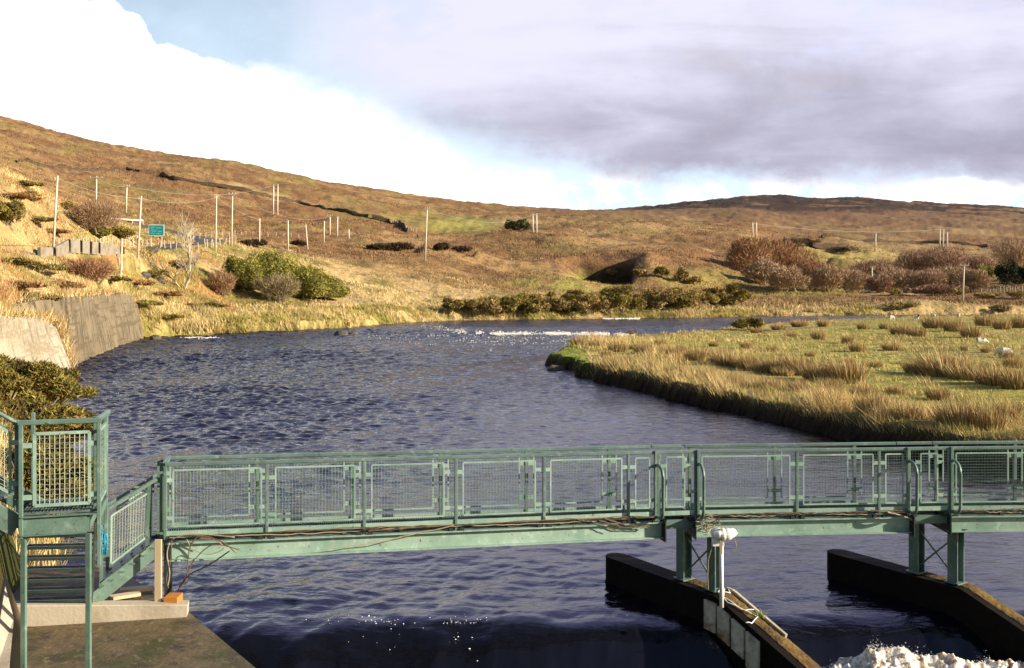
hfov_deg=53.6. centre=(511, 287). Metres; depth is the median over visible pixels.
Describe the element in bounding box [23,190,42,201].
roadside bush
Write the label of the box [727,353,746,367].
rush clump
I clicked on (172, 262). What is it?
bracken clump
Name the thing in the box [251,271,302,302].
bare shrub
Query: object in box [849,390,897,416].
rush clump
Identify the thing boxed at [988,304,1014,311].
scrub
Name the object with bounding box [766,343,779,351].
rush clump
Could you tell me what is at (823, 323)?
rush clump
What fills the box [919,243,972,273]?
bare tree
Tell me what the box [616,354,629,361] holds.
rush clump
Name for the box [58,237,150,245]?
post and wire fence
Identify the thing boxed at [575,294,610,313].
gorse bush
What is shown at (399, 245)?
moor scrub
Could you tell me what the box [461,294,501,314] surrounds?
gorse bush
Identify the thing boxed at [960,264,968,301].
utility pole
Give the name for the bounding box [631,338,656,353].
rush clump
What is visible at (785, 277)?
bare tree
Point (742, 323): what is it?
gorse bush
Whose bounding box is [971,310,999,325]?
rush clump
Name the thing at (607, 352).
rush clump
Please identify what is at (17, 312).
wall top grass
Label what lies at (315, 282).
broom bush
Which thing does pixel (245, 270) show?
broom bush
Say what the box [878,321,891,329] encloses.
rush clump
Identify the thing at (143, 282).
bracken clump
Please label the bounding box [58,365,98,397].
gorse bush
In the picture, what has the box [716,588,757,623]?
white hose
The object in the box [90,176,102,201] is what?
utility pole
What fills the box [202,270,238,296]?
bare shrub
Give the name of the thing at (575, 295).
gorse bush
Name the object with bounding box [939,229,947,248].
twin pole
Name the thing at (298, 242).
moor scrub
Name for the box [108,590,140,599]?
old plank
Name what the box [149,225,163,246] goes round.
road sign
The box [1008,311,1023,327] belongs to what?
rush clump
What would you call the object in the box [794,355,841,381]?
rush clump
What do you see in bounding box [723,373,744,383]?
rush clump
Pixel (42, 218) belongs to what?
bracken clump
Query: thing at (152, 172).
field bank
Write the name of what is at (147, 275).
boulder
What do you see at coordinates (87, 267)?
bare shrub
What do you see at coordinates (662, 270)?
hill bush
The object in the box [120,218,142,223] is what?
crash barrier
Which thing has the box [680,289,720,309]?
gorse bush
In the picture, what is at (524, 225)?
round bush
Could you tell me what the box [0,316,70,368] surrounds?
river wall
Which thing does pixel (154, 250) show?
boulder
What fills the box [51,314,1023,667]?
river
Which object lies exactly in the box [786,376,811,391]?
rush clump
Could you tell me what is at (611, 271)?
hill bush
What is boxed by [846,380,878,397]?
rush clump
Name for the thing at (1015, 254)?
bare tree
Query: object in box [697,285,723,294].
gorse bush
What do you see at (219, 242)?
post and wire fence
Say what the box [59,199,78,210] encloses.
roadside bush
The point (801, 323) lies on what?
rush clump
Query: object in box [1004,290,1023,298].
scrub
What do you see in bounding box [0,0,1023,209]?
sky
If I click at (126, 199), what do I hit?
utility pole
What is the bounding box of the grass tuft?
[752,607,765,618]
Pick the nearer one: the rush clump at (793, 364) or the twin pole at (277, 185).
the rush clump at (793, 364)
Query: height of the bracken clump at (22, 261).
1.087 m
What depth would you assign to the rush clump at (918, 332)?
100.17 m
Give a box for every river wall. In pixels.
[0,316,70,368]
[12,293,143,364]
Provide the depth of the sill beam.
14.89 m
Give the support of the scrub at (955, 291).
on the river bank at (586, 267)
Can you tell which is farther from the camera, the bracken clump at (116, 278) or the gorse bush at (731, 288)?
the gorse bush at (731, 288)
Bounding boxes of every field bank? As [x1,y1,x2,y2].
[17,158,125,171]
[126,167,162,173]
[159,172,367,216]
[372,214,407,230]
[784,237,854,250]
[821,233,987,247]
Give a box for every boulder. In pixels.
[141,271,150,278]
[143,246,158,253]
[150,335,160,338]
[155,277,165,283]
[334,331,348,334]
[347,330,357,334]
[547,365,564,370]
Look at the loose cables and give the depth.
15.41 m
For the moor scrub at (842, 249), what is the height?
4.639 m
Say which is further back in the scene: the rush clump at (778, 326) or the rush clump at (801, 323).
the rush clump at (801, 323)
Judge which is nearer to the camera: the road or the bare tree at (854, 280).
the road
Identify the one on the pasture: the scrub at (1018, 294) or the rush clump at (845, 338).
the rush clump at (845, 338)
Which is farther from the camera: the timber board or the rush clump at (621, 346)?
the rush clump at (621, 346)
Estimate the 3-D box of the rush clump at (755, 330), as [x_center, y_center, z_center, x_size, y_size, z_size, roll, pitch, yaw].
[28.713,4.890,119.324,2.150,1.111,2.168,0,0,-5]
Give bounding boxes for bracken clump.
[0,191,45,199]
[0,256,40,265]
[0,279,47,288]
[14,179,45,186]
[19,263,69,270]
[19,291,63,299]
[31,215,58,222]
[47,228,72,233]
[51,280,88,288]
[107,274,133,282]
[132,278,155,286]
[134,299,164,305]
[147,269,168,276]
[153,290,186,297]
[158,313,184,318]
[168,259,196,266]
[184,301,228,307]
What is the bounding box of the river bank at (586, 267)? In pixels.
[0,169,1023,593]
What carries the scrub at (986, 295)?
on the river bank at (586, 267)
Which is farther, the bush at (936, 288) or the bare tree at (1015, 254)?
the bare tree at (1015, 254)
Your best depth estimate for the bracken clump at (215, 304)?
134.11 m
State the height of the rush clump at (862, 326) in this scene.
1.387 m
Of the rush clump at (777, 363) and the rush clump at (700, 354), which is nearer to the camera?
the rush clump at (777, 363)
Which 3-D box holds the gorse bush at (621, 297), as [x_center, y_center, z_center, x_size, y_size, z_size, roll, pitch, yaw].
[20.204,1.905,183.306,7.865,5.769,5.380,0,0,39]
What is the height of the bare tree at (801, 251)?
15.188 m
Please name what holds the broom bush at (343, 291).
on the river bank at (586, 267)
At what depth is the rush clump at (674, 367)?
57.62 m
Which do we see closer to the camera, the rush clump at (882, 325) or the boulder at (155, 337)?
the boulder at (155, 337)
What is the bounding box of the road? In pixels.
[2,224,224,254]
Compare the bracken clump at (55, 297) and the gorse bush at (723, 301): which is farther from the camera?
the gorse bush at (723, 301)
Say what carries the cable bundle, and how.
attached to the footbridge
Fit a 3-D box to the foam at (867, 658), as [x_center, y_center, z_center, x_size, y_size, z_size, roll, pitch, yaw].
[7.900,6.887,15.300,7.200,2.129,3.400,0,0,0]
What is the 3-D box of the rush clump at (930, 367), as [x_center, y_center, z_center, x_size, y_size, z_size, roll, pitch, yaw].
[24.043,4.049,56.625,4.137,1.862,4.147,0,0,24]
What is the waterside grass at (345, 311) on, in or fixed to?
on the river bank at (586, 267)
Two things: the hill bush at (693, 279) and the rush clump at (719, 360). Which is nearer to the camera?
the rush clump at (719, 360)
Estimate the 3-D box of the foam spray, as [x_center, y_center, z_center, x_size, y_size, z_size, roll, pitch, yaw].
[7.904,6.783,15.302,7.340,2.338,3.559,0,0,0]
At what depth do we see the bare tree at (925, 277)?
306.49 m
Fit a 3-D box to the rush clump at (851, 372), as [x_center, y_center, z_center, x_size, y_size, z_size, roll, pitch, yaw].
[17.409,4.084,52.710,2.890,1.972,2.897,0,0,18]
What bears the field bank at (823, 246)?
on the hills
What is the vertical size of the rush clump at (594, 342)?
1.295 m
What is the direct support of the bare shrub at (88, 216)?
on the river bank at (586, 267)
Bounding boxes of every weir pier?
[606,553,821,667]
[827,549,1023,661]
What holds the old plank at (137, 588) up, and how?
on the abutment
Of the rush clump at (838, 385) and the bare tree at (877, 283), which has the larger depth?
the bare tree at (877, 283)
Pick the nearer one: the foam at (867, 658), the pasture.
the foam at (867, 658)
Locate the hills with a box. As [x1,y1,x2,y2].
[0,116,1023,293]
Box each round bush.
[504,219,519,229]
[517,218,531,230]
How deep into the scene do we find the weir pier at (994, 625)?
18.14 m
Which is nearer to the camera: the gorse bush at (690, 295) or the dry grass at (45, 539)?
the dry grass at (45, 539)
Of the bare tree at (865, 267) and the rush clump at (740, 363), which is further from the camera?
the bare tree at (865, 267)
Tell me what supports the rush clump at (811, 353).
on the pasture
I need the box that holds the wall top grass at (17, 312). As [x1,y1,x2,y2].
[0,282,139,368]
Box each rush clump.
[568,335,586,344]
[586,336,606,347]
[600,348,613,355]
[605,339,629,351]
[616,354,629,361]
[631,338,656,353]
[640,358,659,367]
[653,338,667,344]
[655,341,684,357]
[668,363,683,372]
[674,343,688,349]
[679,345,714,361]
[707,339,719,346]
[708,346,742,365]
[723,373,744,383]
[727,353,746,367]
[731,352,769,370]
[739,341,752,348]
[745,359,775,372]
[749,326,764,332]
[754,375,780,389]
[756,349,795,373]
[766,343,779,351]
[770,321,786,329]
[770,363,794,376]
[779,351,817,375]
[785,331,798,337]
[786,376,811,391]
[790,319,808,326]
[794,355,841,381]
[804,350,816,356]
[809,327,827,339]
[814,317,832,326]
[815,375,847,391]
[818,348,874,383]
[840,334,855,343]
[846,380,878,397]
[847,339,866,351]
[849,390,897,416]
[856,321,868,328]
[865,359,883,367]
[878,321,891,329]
[879,340,902,350]
[884,381,906,394]
[884,400,924,419]
[886,321,914,334]
[899,359,923,373]
[904,324,928,336]
[906,343,980,376]
[918,313,945,328]
[921,383,952,400]
[924,389,988,428]
[939,313,966,331]
[939,356,988,380]
[955,396,1012,430]
[956,321,985,337]
[959,345,967,350]
[965,361,1016,386]
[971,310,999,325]
[979,344,990,352]
[989,315,1012,329]
[992,398,1023,420]
[994,363,1023,389]
[997,347,1014,357]
[999,353,1023,367]
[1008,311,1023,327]
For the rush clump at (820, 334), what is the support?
on the pasture
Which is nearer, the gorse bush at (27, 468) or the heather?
the gorse bush at (27, 468)
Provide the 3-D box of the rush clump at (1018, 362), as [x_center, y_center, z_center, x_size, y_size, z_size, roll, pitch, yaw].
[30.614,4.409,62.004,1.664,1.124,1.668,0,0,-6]
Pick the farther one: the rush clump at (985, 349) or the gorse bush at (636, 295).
the gorse bush at (636, 295)
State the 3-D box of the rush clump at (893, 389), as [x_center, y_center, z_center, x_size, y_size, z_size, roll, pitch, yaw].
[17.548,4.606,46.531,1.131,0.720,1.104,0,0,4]
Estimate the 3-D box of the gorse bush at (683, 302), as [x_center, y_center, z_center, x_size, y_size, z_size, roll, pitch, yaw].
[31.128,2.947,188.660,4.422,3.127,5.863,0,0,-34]
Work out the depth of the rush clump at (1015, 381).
48.96 m
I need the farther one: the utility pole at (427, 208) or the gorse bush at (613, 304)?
the utility pole at (427, 208)
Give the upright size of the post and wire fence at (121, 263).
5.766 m
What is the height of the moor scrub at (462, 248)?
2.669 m
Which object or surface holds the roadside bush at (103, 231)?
on the river bank at (586, 267)
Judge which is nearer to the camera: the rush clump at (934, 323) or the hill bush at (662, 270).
the rush clump at (934, 323)
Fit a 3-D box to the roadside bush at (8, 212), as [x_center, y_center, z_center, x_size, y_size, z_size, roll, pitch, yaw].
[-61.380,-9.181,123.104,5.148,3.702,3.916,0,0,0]
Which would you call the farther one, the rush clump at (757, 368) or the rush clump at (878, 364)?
the rush clump at (878, 364)
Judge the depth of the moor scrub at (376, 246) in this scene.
272.43 m
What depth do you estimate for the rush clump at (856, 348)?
76.58 m
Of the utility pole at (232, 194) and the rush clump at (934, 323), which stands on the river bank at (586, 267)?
the utility pole at (232, 194)
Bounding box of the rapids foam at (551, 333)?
[180,318,639,350]
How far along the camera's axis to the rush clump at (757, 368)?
57.90 m
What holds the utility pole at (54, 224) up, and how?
on the river bank at (586, 267)
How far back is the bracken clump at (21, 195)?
134.42 m
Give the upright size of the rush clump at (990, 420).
1.365 m
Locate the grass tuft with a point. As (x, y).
(760, 614)
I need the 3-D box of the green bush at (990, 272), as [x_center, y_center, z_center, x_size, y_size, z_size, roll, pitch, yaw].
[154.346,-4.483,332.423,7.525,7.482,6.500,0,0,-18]
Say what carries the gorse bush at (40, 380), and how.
on the river bank at (586, 267)
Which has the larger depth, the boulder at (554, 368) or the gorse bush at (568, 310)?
the gorse bush at (568, 310)
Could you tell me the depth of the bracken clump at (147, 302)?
118.63 m
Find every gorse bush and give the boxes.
[0,353,84,404]
[0,389,103,446]
[0,441,103,514]
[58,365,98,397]
[441,297,465,311]
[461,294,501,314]
[499,292,535,315]
[516,298,551,313]
[529,291,571,310]
[550,301,581,313]
[560,288,594,301]
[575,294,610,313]
[592,295,616,311]
[598,284,631,297]
[603,283,647,311]
[624,296,650,311]
[633,292,662,298]
[642,287,682,309]
[665,287,687,293]
[665,296,694,309]
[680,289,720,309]
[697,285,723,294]
[707,293,737,307]
[719,282,750,302]
[730,316,764,329]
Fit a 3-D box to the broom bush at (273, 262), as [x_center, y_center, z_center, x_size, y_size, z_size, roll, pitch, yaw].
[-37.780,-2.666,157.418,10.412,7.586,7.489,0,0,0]
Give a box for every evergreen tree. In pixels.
[994,259,1021,286]
[1009,266,1023,284]
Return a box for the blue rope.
[101,525,108,554]
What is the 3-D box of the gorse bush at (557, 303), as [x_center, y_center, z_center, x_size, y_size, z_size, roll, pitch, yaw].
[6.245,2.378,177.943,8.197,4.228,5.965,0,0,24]
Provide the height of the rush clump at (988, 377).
1.515 m
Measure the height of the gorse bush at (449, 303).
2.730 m
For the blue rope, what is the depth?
14.90 m
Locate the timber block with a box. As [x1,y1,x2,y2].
[164,593,182,602]
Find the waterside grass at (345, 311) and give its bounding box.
[127,281,890,335]
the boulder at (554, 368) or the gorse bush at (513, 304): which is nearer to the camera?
the boulder at (554, 368)
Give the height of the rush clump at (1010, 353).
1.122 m
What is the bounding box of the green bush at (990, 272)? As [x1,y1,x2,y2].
[975,263,994,277]
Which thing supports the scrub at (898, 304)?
on the river bank at (586, 267)
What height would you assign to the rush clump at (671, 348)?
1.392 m
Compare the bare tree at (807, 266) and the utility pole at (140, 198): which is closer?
the utility pole at (140, 198)
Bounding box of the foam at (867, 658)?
[830,646,1023,667]
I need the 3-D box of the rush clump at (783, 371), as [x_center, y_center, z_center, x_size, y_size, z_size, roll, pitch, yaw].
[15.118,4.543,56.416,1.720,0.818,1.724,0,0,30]
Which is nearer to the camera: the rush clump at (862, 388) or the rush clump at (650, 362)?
the rush clump at (862, 388)
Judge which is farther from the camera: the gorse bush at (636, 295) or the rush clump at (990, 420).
the gorse bush at (636, 295)
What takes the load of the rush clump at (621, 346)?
on the pasture
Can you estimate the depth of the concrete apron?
13.98 m
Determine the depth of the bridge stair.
15.32 m
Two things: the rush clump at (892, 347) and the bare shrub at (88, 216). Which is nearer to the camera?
the rush clump at (892, 347)
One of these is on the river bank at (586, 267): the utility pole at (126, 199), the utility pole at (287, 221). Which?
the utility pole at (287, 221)
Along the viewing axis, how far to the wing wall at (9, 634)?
12.79 m
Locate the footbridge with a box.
[157,441,1023,596]
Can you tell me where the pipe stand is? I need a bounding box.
[707,528,736,607]
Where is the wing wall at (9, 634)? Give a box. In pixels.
[0,576,19,667]
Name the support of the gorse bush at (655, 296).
on the river bank at (586, 267)
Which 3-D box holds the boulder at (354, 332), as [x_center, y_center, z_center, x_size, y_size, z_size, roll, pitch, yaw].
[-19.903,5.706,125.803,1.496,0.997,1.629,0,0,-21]
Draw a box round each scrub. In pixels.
[237,238,266,245]
[290,239,308,245]
[365,243,384,249]
[379,240,415,249]
[432,242,450,250]
[450,245,472,251]
[780,237,820,245]
[824,245,862,253]
[882,300,920,308]
[885,288,902,294]
[947,287,966,294]
[973,292,1002,297]
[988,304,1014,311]
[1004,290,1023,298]
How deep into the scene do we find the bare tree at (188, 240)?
141.25 m
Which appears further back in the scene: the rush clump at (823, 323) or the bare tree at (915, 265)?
the bare tree at (915, 265)
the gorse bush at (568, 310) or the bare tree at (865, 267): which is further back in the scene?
the bare tree at (865, 267)
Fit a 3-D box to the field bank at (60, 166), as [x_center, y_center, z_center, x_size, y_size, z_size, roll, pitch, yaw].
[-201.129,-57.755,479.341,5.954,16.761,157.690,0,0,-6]
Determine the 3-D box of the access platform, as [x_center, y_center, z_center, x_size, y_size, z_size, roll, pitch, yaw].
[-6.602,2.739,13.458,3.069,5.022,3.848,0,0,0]
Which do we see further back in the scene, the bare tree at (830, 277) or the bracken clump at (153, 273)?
the bare tree at (830, 277)
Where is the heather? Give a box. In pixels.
[0,119,1023,308]
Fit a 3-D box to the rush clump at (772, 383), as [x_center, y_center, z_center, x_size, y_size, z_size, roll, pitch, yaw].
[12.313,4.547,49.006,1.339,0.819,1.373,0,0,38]
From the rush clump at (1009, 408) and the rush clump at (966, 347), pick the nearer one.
the rush clump at (1009, 408)
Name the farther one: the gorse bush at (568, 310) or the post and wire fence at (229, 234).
the post and wire fence at (229, 234)
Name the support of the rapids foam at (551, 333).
on the river
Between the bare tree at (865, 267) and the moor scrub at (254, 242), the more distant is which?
the bare tree at (865, 267)
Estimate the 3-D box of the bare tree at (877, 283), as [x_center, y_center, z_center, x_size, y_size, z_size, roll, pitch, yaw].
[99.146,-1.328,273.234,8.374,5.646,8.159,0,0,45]
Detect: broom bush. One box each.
[220,254,268,290]
[245,247,302,287]
[284,263,341,297]
[305,278,350,298]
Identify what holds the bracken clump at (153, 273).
on the river bank at (586, 267)
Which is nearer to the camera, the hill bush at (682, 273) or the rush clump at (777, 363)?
the rush clump at (777, 363)
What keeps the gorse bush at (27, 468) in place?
on the river bank at (586, 267)
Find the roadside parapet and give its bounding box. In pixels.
[37,239,124,257]
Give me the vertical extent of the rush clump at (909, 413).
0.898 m
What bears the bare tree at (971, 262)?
on the hills
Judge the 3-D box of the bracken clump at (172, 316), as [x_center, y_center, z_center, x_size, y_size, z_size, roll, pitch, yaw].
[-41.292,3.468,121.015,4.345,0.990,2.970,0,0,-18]
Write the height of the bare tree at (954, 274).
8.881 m
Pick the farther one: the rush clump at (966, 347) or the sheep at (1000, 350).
the rush clump at (966, 347)
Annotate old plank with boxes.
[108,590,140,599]
[120,584,153,592]
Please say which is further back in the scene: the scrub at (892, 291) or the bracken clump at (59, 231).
the scrub at (892, 291)
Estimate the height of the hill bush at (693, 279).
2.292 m
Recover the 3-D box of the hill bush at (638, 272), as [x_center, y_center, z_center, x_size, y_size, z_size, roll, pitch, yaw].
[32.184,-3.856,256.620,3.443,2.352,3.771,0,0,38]
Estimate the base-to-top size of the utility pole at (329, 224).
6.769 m
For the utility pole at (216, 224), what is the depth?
178.57 m
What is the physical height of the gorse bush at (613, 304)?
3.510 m
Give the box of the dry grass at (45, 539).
[0,405,79,567]
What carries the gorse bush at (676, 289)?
on the river bank at (586, 267)
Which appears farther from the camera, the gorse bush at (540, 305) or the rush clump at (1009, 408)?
the gorse bush at (540, 305)
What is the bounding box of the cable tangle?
[693,515,721,532]
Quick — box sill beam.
[16,600,188,626]
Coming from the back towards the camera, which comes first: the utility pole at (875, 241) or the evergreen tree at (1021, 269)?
the utility pole at (875, 241)
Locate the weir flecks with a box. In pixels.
[305,578,567,660]
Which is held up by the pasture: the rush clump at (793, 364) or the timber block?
the rush clump at (793, 364)
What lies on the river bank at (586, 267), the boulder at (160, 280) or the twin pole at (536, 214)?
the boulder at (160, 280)
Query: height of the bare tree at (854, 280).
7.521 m
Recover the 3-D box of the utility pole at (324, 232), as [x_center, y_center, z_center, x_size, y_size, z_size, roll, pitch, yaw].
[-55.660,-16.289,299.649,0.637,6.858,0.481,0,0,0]
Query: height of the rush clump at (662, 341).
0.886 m
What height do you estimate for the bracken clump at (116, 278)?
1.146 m
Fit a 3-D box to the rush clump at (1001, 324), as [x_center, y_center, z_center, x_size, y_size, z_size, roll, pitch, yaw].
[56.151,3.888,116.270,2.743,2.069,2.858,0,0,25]
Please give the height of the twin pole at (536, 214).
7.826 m
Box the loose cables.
[166,534,239,589]
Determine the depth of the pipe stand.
17.00 m
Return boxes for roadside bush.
[0,198,25,225]
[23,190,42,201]
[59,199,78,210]
[88,226,112,237]
[109,224,135,237]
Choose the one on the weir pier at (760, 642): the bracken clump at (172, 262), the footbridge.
the footbridge
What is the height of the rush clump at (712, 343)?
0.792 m
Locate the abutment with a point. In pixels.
(145, 595)
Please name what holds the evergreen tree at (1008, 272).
on the river bank at (586, 267)
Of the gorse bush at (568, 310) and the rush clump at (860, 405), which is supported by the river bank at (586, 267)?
the gorse bush at (568, 310)
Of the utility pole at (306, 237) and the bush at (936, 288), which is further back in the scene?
the bush at (936, 288)
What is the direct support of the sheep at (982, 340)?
on the pasture
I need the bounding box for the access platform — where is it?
[0,409,110,667]
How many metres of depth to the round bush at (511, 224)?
374.29 m
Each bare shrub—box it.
[58,255,118,284]
[65,198,123,233]
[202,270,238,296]
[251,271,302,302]
[622,329,637,335]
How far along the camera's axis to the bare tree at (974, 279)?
290.99 m
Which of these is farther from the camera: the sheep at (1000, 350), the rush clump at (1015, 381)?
the sheep at (1000, 350)
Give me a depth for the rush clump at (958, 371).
53.66 m
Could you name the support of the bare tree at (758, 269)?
on the river bank at (586, 267)
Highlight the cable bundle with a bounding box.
[169,508,1023,549]
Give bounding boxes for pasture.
[545,314,1023,467]
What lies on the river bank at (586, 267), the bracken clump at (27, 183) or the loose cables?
the bracken clump at (27, 183)
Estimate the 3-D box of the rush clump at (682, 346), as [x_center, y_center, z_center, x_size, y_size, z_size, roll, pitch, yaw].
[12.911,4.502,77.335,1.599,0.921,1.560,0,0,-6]
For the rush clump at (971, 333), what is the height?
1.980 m
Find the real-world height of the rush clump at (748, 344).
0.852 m
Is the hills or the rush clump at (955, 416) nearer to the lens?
the rush clump at (955, 416)
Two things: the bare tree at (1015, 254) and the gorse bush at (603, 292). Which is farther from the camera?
the bare tree at (1015, 254)
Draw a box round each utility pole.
[52,176,58,246]
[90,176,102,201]
[123,185,129,212]
[137,196,141,258]
[214,195,216,252]
[228,192,235,245]
[286,220,288,249]
[305,225,307,248]
[323,221,324,242]
[327,215,332,234]
[424,207,429,260]
[873,232,878,251]
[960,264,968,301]
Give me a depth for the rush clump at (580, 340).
86.22 m
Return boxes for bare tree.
[148,210,201,289]
[723,235,774,269]
[741,256,779,284]
[745,234,800,270]
[763,263,811,292]
[772,240,819,283]
[789,255,835,289]
[806,264,845,291]
[836,269,871,291]
[845,258,902,277]
[863,273,895,291]
[874,265,921,291]
[893,247,940,272]
[908,266,949,292]
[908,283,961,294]
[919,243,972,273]
[932,265,970,289]
[958,253,997,269]
[958,268,992,291]
[990,236,1023,267]
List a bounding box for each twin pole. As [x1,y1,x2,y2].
[272,184,278,214]
[532,213,537,232]
[752,222,756,236]
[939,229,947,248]
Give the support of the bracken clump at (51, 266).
on the river bank at (586, 267)
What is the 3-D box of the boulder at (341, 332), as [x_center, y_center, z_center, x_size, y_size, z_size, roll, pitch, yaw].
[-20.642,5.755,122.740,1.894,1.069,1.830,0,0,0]
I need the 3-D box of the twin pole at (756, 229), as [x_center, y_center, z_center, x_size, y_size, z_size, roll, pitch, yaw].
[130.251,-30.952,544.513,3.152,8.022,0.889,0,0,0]
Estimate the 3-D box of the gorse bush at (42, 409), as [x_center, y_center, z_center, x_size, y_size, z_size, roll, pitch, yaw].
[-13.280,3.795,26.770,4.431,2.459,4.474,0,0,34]
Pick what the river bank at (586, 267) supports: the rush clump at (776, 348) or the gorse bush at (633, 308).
the gorse bush at (633, 308)
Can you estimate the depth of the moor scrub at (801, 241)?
513.27 m
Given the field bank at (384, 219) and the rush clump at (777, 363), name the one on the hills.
the field bank at (384, 219)
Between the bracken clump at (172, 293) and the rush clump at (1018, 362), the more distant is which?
the bracken clump at (172, 293)
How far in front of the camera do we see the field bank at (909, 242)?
689.03 m
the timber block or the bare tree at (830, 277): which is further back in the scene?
the bare tree at (830, 277)
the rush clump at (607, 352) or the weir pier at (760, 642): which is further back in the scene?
the rush clump at (607, 352)
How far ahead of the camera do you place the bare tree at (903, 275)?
319.52 m
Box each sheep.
[975,337,988,344]
[994,347,1012,355]
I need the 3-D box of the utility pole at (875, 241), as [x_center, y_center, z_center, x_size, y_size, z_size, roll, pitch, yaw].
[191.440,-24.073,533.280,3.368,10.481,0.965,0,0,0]
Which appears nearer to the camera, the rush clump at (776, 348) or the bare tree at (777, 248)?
the rush clump at (776, 348)
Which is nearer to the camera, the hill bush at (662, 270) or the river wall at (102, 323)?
the river wall at (102, 323)
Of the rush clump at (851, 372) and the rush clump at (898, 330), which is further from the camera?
the rush clump at (898, 330)
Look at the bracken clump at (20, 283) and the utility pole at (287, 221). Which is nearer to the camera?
the bracken clump at (20, 283)
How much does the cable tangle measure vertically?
0.312 m
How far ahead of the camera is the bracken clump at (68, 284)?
88.18 m
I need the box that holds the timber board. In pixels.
[155,539,161,601]
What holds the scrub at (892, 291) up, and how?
on the river bank at (586, 267)
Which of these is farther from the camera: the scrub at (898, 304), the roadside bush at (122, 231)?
the scrub at (898, 304)
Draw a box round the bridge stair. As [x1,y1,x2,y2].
[93,472,157,601]
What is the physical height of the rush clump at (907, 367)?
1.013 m
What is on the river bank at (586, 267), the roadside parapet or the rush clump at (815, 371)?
the roadside parapet
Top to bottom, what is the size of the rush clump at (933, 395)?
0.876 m
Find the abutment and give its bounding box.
[13,567,154,600]
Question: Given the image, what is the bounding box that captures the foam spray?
[824,641,989,667]
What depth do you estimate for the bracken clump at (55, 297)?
73.39 m
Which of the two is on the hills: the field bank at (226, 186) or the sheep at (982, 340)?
the field bank at (226, 186)
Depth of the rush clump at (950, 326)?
110.69 m
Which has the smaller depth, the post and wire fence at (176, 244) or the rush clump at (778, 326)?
the rush clump at (778, 326)
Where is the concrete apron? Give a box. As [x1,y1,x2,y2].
[27,612,254,667]
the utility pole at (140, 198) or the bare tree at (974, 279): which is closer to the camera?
the utility pole at (140, 198)
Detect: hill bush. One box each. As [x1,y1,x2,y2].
[604,269,616,274]
[632,269,646,275]
[651,266,669,276]
[673,265,688,280]
[681,276,701,282]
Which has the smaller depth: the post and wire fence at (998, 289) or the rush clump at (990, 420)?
the rush clump at (990, 420)
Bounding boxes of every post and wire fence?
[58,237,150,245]
[118,238,122,275]
[160,240,198,248]
[175,231,298,238]
[204,237,235,247]
[981,286,1022,293]
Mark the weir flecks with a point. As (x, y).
(429, 617)
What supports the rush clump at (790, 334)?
on the pasture
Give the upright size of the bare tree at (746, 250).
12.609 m
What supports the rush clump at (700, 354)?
on the pasture
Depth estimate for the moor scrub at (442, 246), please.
270.77 m

